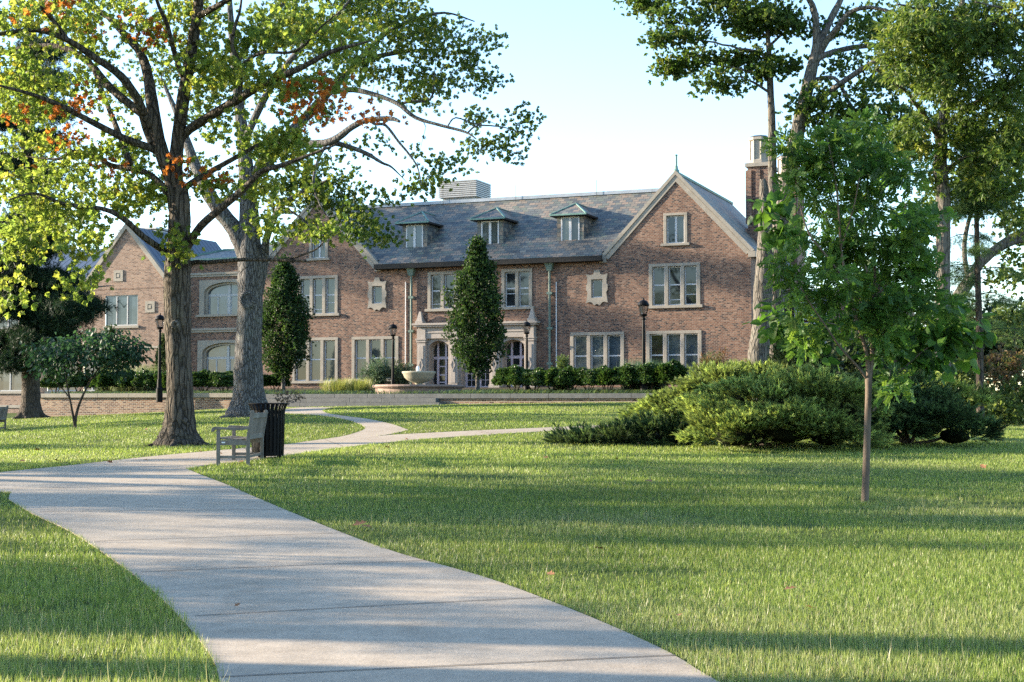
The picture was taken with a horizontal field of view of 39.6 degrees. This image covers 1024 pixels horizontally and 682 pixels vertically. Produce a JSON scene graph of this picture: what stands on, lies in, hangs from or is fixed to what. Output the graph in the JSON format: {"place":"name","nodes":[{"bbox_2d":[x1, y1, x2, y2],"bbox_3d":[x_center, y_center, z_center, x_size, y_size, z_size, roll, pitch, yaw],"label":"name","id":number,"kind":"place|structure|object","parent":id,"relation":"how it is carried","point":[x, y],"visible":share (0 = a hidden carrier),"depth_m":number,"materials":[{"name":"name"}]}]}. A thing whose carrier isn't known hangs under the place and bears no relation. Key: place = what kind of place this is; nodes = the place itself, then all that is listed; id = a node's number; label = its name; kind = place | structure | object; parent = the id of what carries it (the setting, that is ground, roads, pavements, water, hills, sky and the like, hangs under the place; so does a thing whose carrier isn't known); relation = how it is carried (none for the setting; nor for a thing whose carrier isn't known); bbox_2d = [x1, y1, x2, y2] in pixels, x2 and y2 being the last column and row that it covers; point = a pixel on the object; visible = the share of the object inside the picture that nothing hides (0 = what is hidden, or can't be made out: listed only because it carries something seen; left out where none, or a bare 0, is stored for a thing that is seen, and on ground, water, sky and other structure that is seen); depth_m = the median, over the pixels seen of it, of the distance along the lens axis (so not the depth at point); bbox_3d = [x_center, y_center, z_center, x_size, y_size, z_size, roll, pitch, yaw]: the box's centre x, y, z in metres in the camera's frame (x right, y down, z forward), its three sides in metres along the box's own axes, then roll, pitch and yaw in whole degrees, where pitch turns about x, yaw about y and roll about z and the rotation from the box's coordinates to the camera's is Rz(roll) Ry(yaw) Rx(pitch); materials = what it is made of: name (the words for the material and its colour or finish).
{"place":"outdoors","nodes":[
{"label":"outdoors","id":0,"kind":"place"},
{"bbox_2d":[0,407,718,681],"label":"path","id":1,"kind":"structure","parent":0,"point":[318,602],"depth_m":10.54,"materials":[{"name":"concrete"}]},
{"bbox_2d":[247,403,288,458],"bbox_3d":[-4.556,1.713,26.551,0.760,1.112,0.760,0,-2,0],"label":"litter bin","id":2,"kind":"object","parent":1,"relation":"on","point":[274,433],"visible":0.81,"depth_m":26.34,"materials":[{"name":"black metal"}]},
{"bbox_2d":[205,387,670,393],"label":"terrace","id":3,"kind":"structure","parent":0,"point":[500,388],"depth_m":79.41,"materials":[{"name":"grey stone"}]},
{"bbox_2d":[40,374,67,393],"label":"boxwood bush","id":4,"kind":"object","parent":3,"relation":"on","point":[49,384],"visible":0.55,"depth_m":73.81,"materials":[{"name":"green plant"}]},
{"bbox_2d":[64,374,94,391],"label":"boxwood bush","id":5,"kind":"object","parent":3,"relation":"on","point":[75,382],"visible":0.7,"depth_m":73.31,"materials":[{"name":"green plant"}]},
{"bbox_2d":[89,368,122,392],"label":"boxwood bush","id":6,"kind":"object","parent":3,"relation":"on","point":[103,382],"visible":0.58,"depth_m":72.53,"materials":[{"name":"green plant"}]},
{"bbox_2d":[93,325,122,391],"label":"conifer","id":7,"kind":"object","parent":3,"relation":"on","point":[112,330],"visible":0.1,"depth_m":76.73,"materials":[{"name":"green plant"}]},
{"bbox_2d":[113,369,144,391],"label":"boxwood bush","id":8,"kind":"object","parent":3,"relation":"on","point":[125,384],"visible":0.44,"depth_m":72.15,"materials":[{"name":"green plant"}]},
{"bbox_2d":[108,366,152,390],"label":"feather grass","id":9,"kind":"object","parent":3,"relation":"on","point":[118,388],"depth_m":74.36,"materials":[{"name":"green plant"}]},
{"bbox_2d":[130,369,161,391],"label":"boxwood bush","id":10,"kind":"object","parent":3,"relation":"on","point":[145,378],"visible":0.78,"depth_m":71.56,"materials":[{"name":"green plant"}]},
{"bbox_2d":[131,364,164,391],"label":"feather grass","id":11,"kind":"object","parent":3,"relation":"on","point":[149,367],"depth_m":74.25,"materials":[{"name":"green plant"}]},
{"bbox_2d":[150,333,166,390],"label":"conifer","id":12,"kind":"object","parent":3,"relation":"on","point":[163,361],"visible":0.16,"depth_m":75.86,"materials":[{"name":"green plant"}]},
{"bbox_2d":[152,370,166,390],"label":"boxwood bush","id":13,"kind":"object","parent":3,"relation":"on","point":[163,377],"visible":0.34,"depth_m":71.21,"materials":[{"name":"green plant"}]},
{"bbox_2d":[192,369,212,390],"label":"boxwood bush","id":14,"kind":"object","parent":3,"relation":"on","point":[201,378],"visible":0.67,"depth_m":70.40,"materials":[{"name":"green plant"}]},
{"bbox_2d":[207,370,232,391],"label":"boxwood bush","id":15,"kind":"object","parent":3,"relation":"on","point":[221,379],"visible":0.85,"depth_m":69.95,"materials":[{"name":"green plant"}]},
{"bbox_2d":[263,373,291,389],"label":"boxwood bush","id":16,"kind":"object","parent":3,"relation":"on","point":[267,379],"visible":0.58,"depth_m":74.76,"materials":[{"name":"green plant"}]},
{"bbox_2d":[261,251,316,389],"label":"columnar tree","id":17,"kind":"object","parent":3,"relation":"on","point":[290,332],"visible":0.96,"depth_m":73.16,"materials":[{"name":"green plant"}]},
{"bbox_2d":[317,377,356,393],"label":"fountain grass","id":18,"kind":"object","parent":3,"relation":"on","point":[333,386],"depth_m":68.01,"materials":[{"name":"green plant"}]},
{"bbox_2d":[337,377,375,393],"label":"fountain grass","id":19,"kind":"object","parent":3,"relation":"on","point":[358,386],"depth_m":67.87,"materials":[{"name":"green plant"}]},
{"bbox_2d":[51,387,670,393],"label":"ground cover","id":20,"kind":"object","parent":3,"relation":"on","point":[479,391],"visible":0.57,"depth_m":65.01,"materials":[{"name":"green plant"}]},
{"bbox_2d":[356,352,391,388],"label":"feathery shrub","id":21,"kind":"object","parent":3,"relation":"on","point":[376,372],"visible":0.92,"depth_m":69.72,"materials":[{"name":"green plant"}]},
{"bbox_2d":[389,323,396,383],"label":"street lamp","id":22,"kind":"object","parent":3,"relation":"on","point":[393,328],"visible":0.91,"depth_m":67.97,"materials":[{"name":"black metal"}]},
{"bbox_2d":[384,359,415,383],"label":"feathery shrub","id":23,"kind":"object","parent":3,"relation":"on","point":[399,378],"visible":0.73,"depth_m":69.69,"materials":[{"name":"green plant"}]},
{"bbox_2d":[372,366,464,393],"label":"fountain","id":24,"kind":"object","parent":3,"relation":"on","point":[418,377],"visible":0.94,"depth_m":66.07,"materials":[{"name":"stone"}]},
{"bbox_2d":[440,234,513,390],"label":"columnar tree","id":25,"kind":"object","parent":3,"relation":"on","point":[477,277],"visible":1,"depth_m":69.42,"materials":[{"name":"green plant"}]},
{"bbox_2d":[491,364,528,391],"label":"boxwood bush","id":26,"kind":"object","parent":3,"relation":"on","point":[509,376],"visible":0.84,"depth_m":63.94,"materials":[{"name":"green plant"}]},
{"bbox_2d":[522,320,530,398],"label":"street lamp","id":27,"kind":"object","parent":3,"relation":"on","point":[526,325],"visible":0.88,"depth_m":65.47,"materials":[{"name":"black metal"}]},
{"bbox_2d":[515,367,545,390],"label":"boxwood bush","id":28,"kind":"object","parent":3,"relation":"on","point":[529,377],"visible":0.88,"depth_m":63.45,"materials":[{"name":"green plant"}]},
{"bbox_2d":[535,366,570,390],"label":"boxwood bush","id":29,"kind":"object","parent":3,"relation":"on","point":[548,376],"visible":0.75,"depth_m":63.18,"materials":[{"name":"green plant"}]},
{"bbox_2d":[551,354,575,398],"bbox_3d":[2.271,1.629,64.831,1.251,2.156,1.205,-1,-3,21],"label":"conifer","id":30,"kind":"object","parent":3,"relation":"on","point":[562,363],"visible":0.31,"depth_m":64.75,"materials":[{"name":"green plant"}]},
{"bbox_2d":[553,365,585,391],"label":"boxwood bush","id":31,"kind":"object","parent":3,"relation":"on","point":[567,375],"visible":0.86,"depth_m":62.83,"materials":[{"name":"green plant"}]},
{"bbox_2d":[572,367,603,392],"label":"boxwood bush","id":32,"kind":"object","parent":3,"relation":"on","point":[587,375],"visible":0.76,"depth_m":62.56,"materials":[{"name":"green plant"}]},
{"bbox_2d":[586,364,626,390],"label":"boxwood bush","id":33,"kind":"object","parent":3,"relation":"on","point":[604,374],"visible":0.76,"depth_m":62.10,"materials":[{"name":"green plant"}]},
{"bbox_2d":[606,363,647,390],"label":"boxwood bush","id":34,"kind":"object","parent":3,"relation":"on","point":[623,375],"visible":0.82,"depth_m":61.76,"materials":[{"name":"green plant"}]},
{"bbox_2d":[616,357,647,389],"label":"blue grass","id":35,"kind":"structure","parent":3,"relation":"on","point":[636,385],"depth_m":63.11,"materials":[{"name":"plant"}]},
{"bbox_2d":[638,297,648,391],"bbox_3d":[5.707,0.363,61.640,0.516,4.510,0.516,0,-2,0],"label":"street lamp","id":36,"kind":"object","parent":3,"relation":"on","point":[643,305],"visible":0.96,"depth_m":61.58,"materials":[{"name":"black metal"}]},
{"bbox_2d":[628,362,666,391],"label":"boxwood bush","id":37,"kind":"object","parent":3,"relation":"on","point":[641,373],"visible":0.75,"depth_m":61.42,"materials":[{"name":"green plant"}]},
{"bbox_2d":[637,358,668,390],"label":"blue grass","id":38,"kind":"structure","parent":3,"relation":"on","point":[657,386],"depth_m":62.49,"materials":[{"name":"plant"}]},
{"bbox_2d":[642,359,687,388],"bbox_3d":[6.742,1.599,61.688,2.072,1.702,2.152,-2,-3,34],"label":"boxwood bush","id":39,"kind":"object","parent":3,"relation":"on","point":[671,370],"visible":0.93,"depth_m":61.10,"materials":[{"name":"green plant"}]},
{"bbox_2d":[695,346,728,374],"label":"feathery shrub","id":40,"kind":"object","parent":3,"relation":"on","point":[718,359],"visible":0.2,"depth_m":64.74,"materials":[{"name":"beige plant"}]},
{"bbox_2d":[0,401,1023,681],"bbox_3d":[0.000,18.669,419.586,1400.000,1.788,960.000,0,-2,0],"label":"ground","id":41,"kind":"structure","parent":0,"point":[414,551],"depth_m":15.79,"materials":[{"name":"green plant"}]},
{"bbox_2d":[0,405,8,428],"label":"park bench","id":42,"kind":"object","parent":41,"relation":"on","point":[3,413],"visible":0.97,"depth_m":50.70,"materials":[{"name":"grey wood"}]},
{"bbox_2d":[0,20,125,418],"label":"pine tree","id":43,"kind":"object","parent":41,"relation":"on","point":[51,315],"visible":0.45,"depth_m":61.03,"materials":[{"name":"green plant"}]},
{"bbox_2d":[16,324,161,427],"bbox_3d":[-13.801,1.177,45.899,4.632,3.438,3.492,-1,-3,28],"label":"dogwood tree","id":44,"kind":"object","parent":41,"relation":"on","point":[59,357],"visible":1,"depth_m":45.67,"materials":[{"name":"green plant"}]},
{"bbox_2d":[0,224,221,412],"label":"brick annex","id":45,"kind":"object","parent":41,"relation":"on","point":[136,281],"visible":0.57,"depth_m":90.75,"materials":[{"name":"brown brick"}]},
{"bbox_2d":[0,317,19,329],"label":"window","id":46,"kind":"structure","parent":45,"relation":"in","point":[7,324],"depth_m":94.22,"materials":[{"name":"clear glass"}]},
{"bbox_2d":[0,369,21,393],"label":"window","id":47,"kind":"structure","parent":45,"relation":"in","point":[8,385],"depth_m":93.87,"materials":[{"name":"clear glass"}]},
{"bbox_2d":[45,362,76,393],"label":"window","id":48,"kind":"structure","parent":45,"relation":"in","point":[49,391],"depth_m":92.24,"materials":[{"name":"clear glass"}]},
{"bbox_2d":[83,362,97,392],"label":"window","id":49,"kind":"structure","parent":45,"relation":"in","point":[90,389],"depth_m":91.50,"materials":[{"name":"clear glass"}]},
{"bbox_2d":[103,295,138,328],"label":"window","id":50,"kind":"structure","parent":45,"relation":"in","point":[126,317],"depth_m":90.72,"materials":[{"name":"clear glass"}]},
{"bbox_2d":[40,393,232,416],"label":"garden wall","id":51,"kind":"structure","parent":41,"relation":"on","point":[53,405],"depth_m":70.48,"materials":[{"name":"brick"}]},
{"bbox_2d":[155,313,163,401],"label":"street lamp","id":52,"kind":"object","parent":41,"relation":"on","point":[159,320],"visible":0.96,"depth_m":68.94,"materials":[{"name":"black metal"}]},
{"bbox_2d":[0,0,408,447],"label":"oak tree","id":53,"kind":"object","parent":41,"relation":"on","point":[179,419],"visible":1,"depth_m":32.65,"materials":[{"name":"green plant"}]},
{"bbox_2d":[211,410,267,465],"bbox_3d":[-4.815,1.717,25.209,0.734,0.988,1.590,0,-2,-1],"label":"park bench","id":54,"kind":"object","parent":41,"relation":"on","point":[256,426],"visible":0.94,"depth_m":24.67,"materials":[{"name":"grey wood"}]},
{"bbox_2d":[272,385,305,404],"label":"dry shrub","id":55,"kind":"object","parent":41,"relation":"on","point":[287,398],"visible":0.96,"depth_m":59.82,"materials":[{"name":"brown plant"}]},
{"bbox_2d":[112,0,546,418],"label":"oak tree","id":56,"kind":"object","parent":41,"relation":"on","point":[248,385],"visible":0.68,"depth_m":49.74,"materials":[{"name":"green plant"}]},
{"bbox_2d":[265,394,446,407],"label":"stone steps","id":57,"kind":"structure","parent":41,"relation":"on","point":[326,400],"depth_m":64.95,"materials":[{"name":"grey stone"}]},
{"bbox_2d":[353,520,364,524],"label":"fallen leaf","id":58,"kind":"object","parent":41,"relation":"on","point":[358,522],"visible":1,"depth_m":15.23,"materials":[{"name":"brown plant"}]},
{"bbox_2d":[435,393,652,404],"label":"garden wall","id":59,"kind":"structure","parent":41,"relation":"on","point":[449,399],"depth_m":62.08,"materials":[{"name":"stone"}]},
{"bbox_2d":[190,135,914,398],"bbox_3d":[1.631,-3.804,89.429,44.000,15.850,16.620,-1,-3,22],"label":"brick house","id":60,"kind":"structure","parent":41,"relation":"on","point":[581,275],"depth_m":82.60,"materials":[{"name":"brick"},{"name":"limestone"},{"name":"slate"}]},
{"bbox_2d":[197,340,235,371],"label":"window","id":61,"kind":"structure","parent":60,"relation":"in","point":[212,355],"depth_m":89.31,"materials":[{"name":"stone"}]},
{"bbox_2d":[196,279,237,316],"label":"window","id":62,"kind":"structure","parent":60,"relation":"in","point":[217,298],"depth_m":89.42,"materials":[{"name":"stone"}]},
{"bbox_2d":[291,337,337,383],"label":"window","id":63,"kind":"structure","parent":60,"relation":"in","point":[323,364],"depth_m":86.44,"materials":[{"name":"stone"}]},
{"bbox_2d":[306,233,329,260],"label":"window","id":64,"kind":"structure","parent":60,"relation":"in","point":[321,253],"depth_m":86.71,"materials":[{"name":"glass"}]},
{"bbox_2d":[298,275,339,315],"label":"window","id":65,"kind":"structure","parent":60,"relation":"in","point":[322,291],"depth_m":86.46,"materials":[{"name":"stone"}]},
{"bbox_2d":[349,336,398,380],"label":"window","id":66,"kind":"structure","parent":60,"relation":"in","point":[363,348],"depth_m":85.10,"materials":[{"name":"stone"}]},
{"bbox_2d":[367,278,386,310],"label":"window","id":67,"kind":"structure","parent":60,"relation":"in","point":[377,293],"depth_m":85.04,"materials":[{"name":"stone"}]},
{"bbox_2d":[425,271,457,311],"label":"window","id":68,"kind":"structure","parent":60,"relation":"in","point":[436,280],"depth_m":83.60,"materials":[{"name":"stone"}]},
{"bbox_2d":[465,366,474,386],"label":"door","id":69,"kind":"structure","parent":60,"relation":"in","point":[466,374],"depth_m":82.92,"materials":[{"name":"purple paint"}]},
{"bbox_2d":[480,359,488,386],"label":"door","id":70,"kind":"structure","parent":60,"relation":"in","point":[487,359],"depth_m":82.51,"materials":[{"name":"purple paint"}]},
{"bbox_2d":[499,268,534,309],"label":"window","id":71,"kind":"structure","parent":60,"relation":"in","point":[516,287],"depth_m":81.70,"materials":[{"name":"stone"}]},
{"bbox_2d":[570,332,623,368],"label":"window","id":72,"kind":"structure","parent":60,"relation":"in","point":[590,351],"depth_m":79.81,"materials":[{"name":"stone"}]},
{"bbox_2d":[586,270,607,304],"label":"window","id":73,"kind":"structure","parent":60,"relation":"in","point":[597,286],"depth_m":79.84,"materials":[{"name":"stone"}]},
{"bbox_2d":[646,330,701,379],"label":"window","id":74,"kind":"structure","parent":60,"relation":"in","point":[684,346],"depth_m":78.13,"materials":[{"name":"stone"}]},
{"bbox_2d":[648,262,702,308],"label":"window","id":75,"kind":"structure","parent":60,"relation":"in","point":[671,285],"depth_m":78.26,"materials":[{"name":"glass"}]},
{"bbox_2d":[661,212,689,245],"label":"window","id":76,"kind":"structure","parent":60,"relation":"in","point":[674,224],"depth_m":78.36,"materials":[{"name":"glass"}]},
{"bbox_2d":[542,409,718,445],"bbox_3d":[2.582,1.990,31.474,3.990,1.076,3.310,0,-2,0],"label":"juniper bush","id":77,"kind":"object","parent":41,"relation":"on","point":[648,429],"visible":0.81,"depth_m":30.64,"materials":[{"name":"green plant"}]},
{"bbox_2d":[615,358,794,423],"bbox_3d":[4.922,1.370,35.215,4.864,2.029,4.171,0,-2,0],"label":"juniper bush","id":78,"kind":"object","parent":41,"relation":"on","point":[657,400],"visible":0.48,"depth_m":34.44,"materials":[{"name":"green plant"}]},
{"bbox_2d":[612,0,806,220],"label":"slender tree","id":79,"kind":"object","parent":41,"relation":"on","point":[745,18],"visible":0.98,"depth_m":53.19,"materials":[{"name":"green plant"}]},
{"bbox_2d":[747,179,773,398],"bbox_3d":[8.895,-1.417,51.106,1.060,8.880,0.914,0,-2,0],"label":"trunk","id":80,"kind":"object","parent":41,"relation":"on","point":[757,351],"visible":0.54,"depth_m":50.86,"materials":[{"name":"grey plant"}]},
{"bbox_2d":[762,336,798,400],"bbox_3d":[9.000,1.075,45.930,2.898,3.567,2.823,0,-2,0],"label":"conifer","id":81,"kind":"object","parent":41,"relation":"on","point":[778,355],"visible":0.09,"depth_m":45.76,"materials":[{"name":"green plant"}]},
{"bbox_2d":[668,361,912,450],"bbox_3d":[5.818,1.407,29.727,5.143,2.016,4.698,-1,-2,14],"label":"juniper bush","id":82,"kind":"object","parent":41,"relation":"on","point":[732,411],"visible":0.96,"depth_m":28.90,"materials":[{"name":"green plant"}]},
{"bbox_2d":[794,340,856,422],"bbox_3d":[9.743,1.300,45.096,3.294,3.303,3.289,1,-3,-31],"label":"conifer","id":83,"kind":"object","parent":41,"relation":"on","point":[835,367],"visible":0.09,"depth_m":44.72,"materials":[{"name":"green plant"}]},
{"bbox_2d":[752,0,937,362],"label":"tall tree","id":84,"kind":"object","parent":41,"relation":"on","point":[807,105],"visible":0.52,"depth_m":52.22,"materials":[{"name":"green plant"}]},
{"bbox_2d":[826,331,891,375],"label":"distant shrub","id":85,"kind":"object","parent":41,"relation":"on","point":[848,366],"visible":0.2,"depth_m":69.09,"materials":[{"name":"green plant"}]},
{"bbox_2d":[757,105,966,501],"bbox_3d":[4.588,-0.470,18.386,2.947,5.280,1.822,0,-2,0],"label":"young tree","id":86,"kind":"object","parent":41,"relation":"on","point":[879,317],"visible":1,"depth_m":18.25,"materials":[{"name":"green plant"}]},
{"bbox_2d":[742,157,997,394],"bbox_3d":[8.411,-1.004,33.174,6.065,6.843,2.241,0,-2,0],"label":"broadleaf sapling","id":87,"kind":"object","parent":41,"relation":"on","point":[948,342],"visible":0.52,"depth_m":32.93,"materials":[{"name":"green plant"}]},
{"bbox_2d":[839,365,1010,444],"bbox_3d":[8.857,1.424,31.304,4.032,1.814,4.586,0,-2,0],"label":"juniper bush","id":88,"kind":"object","parent":41,"relation":"on","point":[941,408],"visible":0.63,"depth_m":30.08,"materials":[{"name":"green plant"}]},
{"bbox_2d":[856,0,1023,388],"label":"oak tree","id":89,"kind":"object","parent":41,"relation":"on","point":[940,44],"visible":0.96,"depth_m":42.02,"materials":[{"name":"green plant"}]},
{"bbox_2d":[886,369,1002,433],"bbox_3d":[11.299,1.535,37.952,3.419,1.939,3.697,0,-2,0],"label":"juniper bush","id":90,"kind":"object","parent":41,"relation":"on","point":[983,395],"visible":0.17,"depth_m":36.89,"materials":[{"name":"green plant"}]},
{"bbox_2d":[919,287,982,346],"bbox_3d":[17.205,0.497,55.946,2.933,5.312,5.061,-1,-3,19],"label":"thicket shrub","id":91,"kind":"object","parent":41,"relation":"on","point":[924,322],"visible":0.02,"depth_m":55.72,"materials":[{"name":"green plant"}]},
{"bbox_2d":[905,114,1023,305],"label":"leaning tree","id":92,"kind":"object","parent":41,"relation":"on","point":[1007,245],"visible":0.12,"depth_m":60.08,"materials":[{"name":"green plant"}]},
{"bbox_2d":[908,127,1023,416],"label":"conifer tree","id":93,"kind":"object","parent":41,"relation":"on","point":[967,208],"visible":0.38,"depth_m":46.06,"materials":[{"name":"green plant"}]},
{"bbox_2d":[951,310,986,382],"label":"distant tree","id":94,"kind":"object","parent":41,"relation":"on","point":[970,346],"visible":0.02,"depth_m":78.51,"materials":[{"name":"green plant"}]},
{"bbox_2d":[951,357,1009,411],"bbox_3d":[16.356,1.904,51.909,3.314,3.007,4.430,0,-2,0],"label":"thicket shrub","id":95,"kind":"object","parent":41,"relation":"on","point":[963,376],"visible":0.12,"depth_m":50.98,"materials":[{"name":"green plant"}]},
{"bbox_2d":[957,340,1023,417],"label":"thicket shrub","id":96,"kind":"object","parent":41,"relation":"on","point":[1004,360],"visible":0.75,"depth_m":52.20,"materials":[{"name":"green plant"}]},
{"bbox_2d":[975,374,1023,424],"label":"thicket shrub","id":97,"kind":"object","parent":41,"relation":"on","point":[1003,408],"visible":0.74,"depth_m":50.15,"materials":[{"name":"green plant"}]},
{"bbox_2d":[975,299,1023,390],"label":"distant tree","id":98,"kind":"object","parent":41,"relation":"on","point":[985,347],"visible":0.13,"depth_m":76.98,"materials":[{"name":"green plant"}]},
{"bbox_2d":[982,295,1023,353],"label":"thicket shrub","id":99,"kind":"object","parent":41,"relation":"on","point":[1008,317],"visible":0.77,"depth_m":56.23,"materials":[{"name":"green plant"}]},
{"bbox_2d":[1007,296,1023,369],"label":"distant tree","id":100,"kind":"object","parent":41,"relation":"on","point":[1021,299],"visible":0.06,"depth_m":76.24,"materials":[{"name":"green plant"}]},
{"bbox_2d":[1013,364,1023,421],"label":"thicket shrub","id":101,"kind":"object","parent":41,"relation":"on","point":[1022,379],"visible":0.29,"depth_m":51.20,"materials":[{"name":"green plant"}]},
{"bbox_2d":[0,0,1023,390],"label":"sky","id":102,"kind":"structure","parent":0,"point":[581,62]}
]}

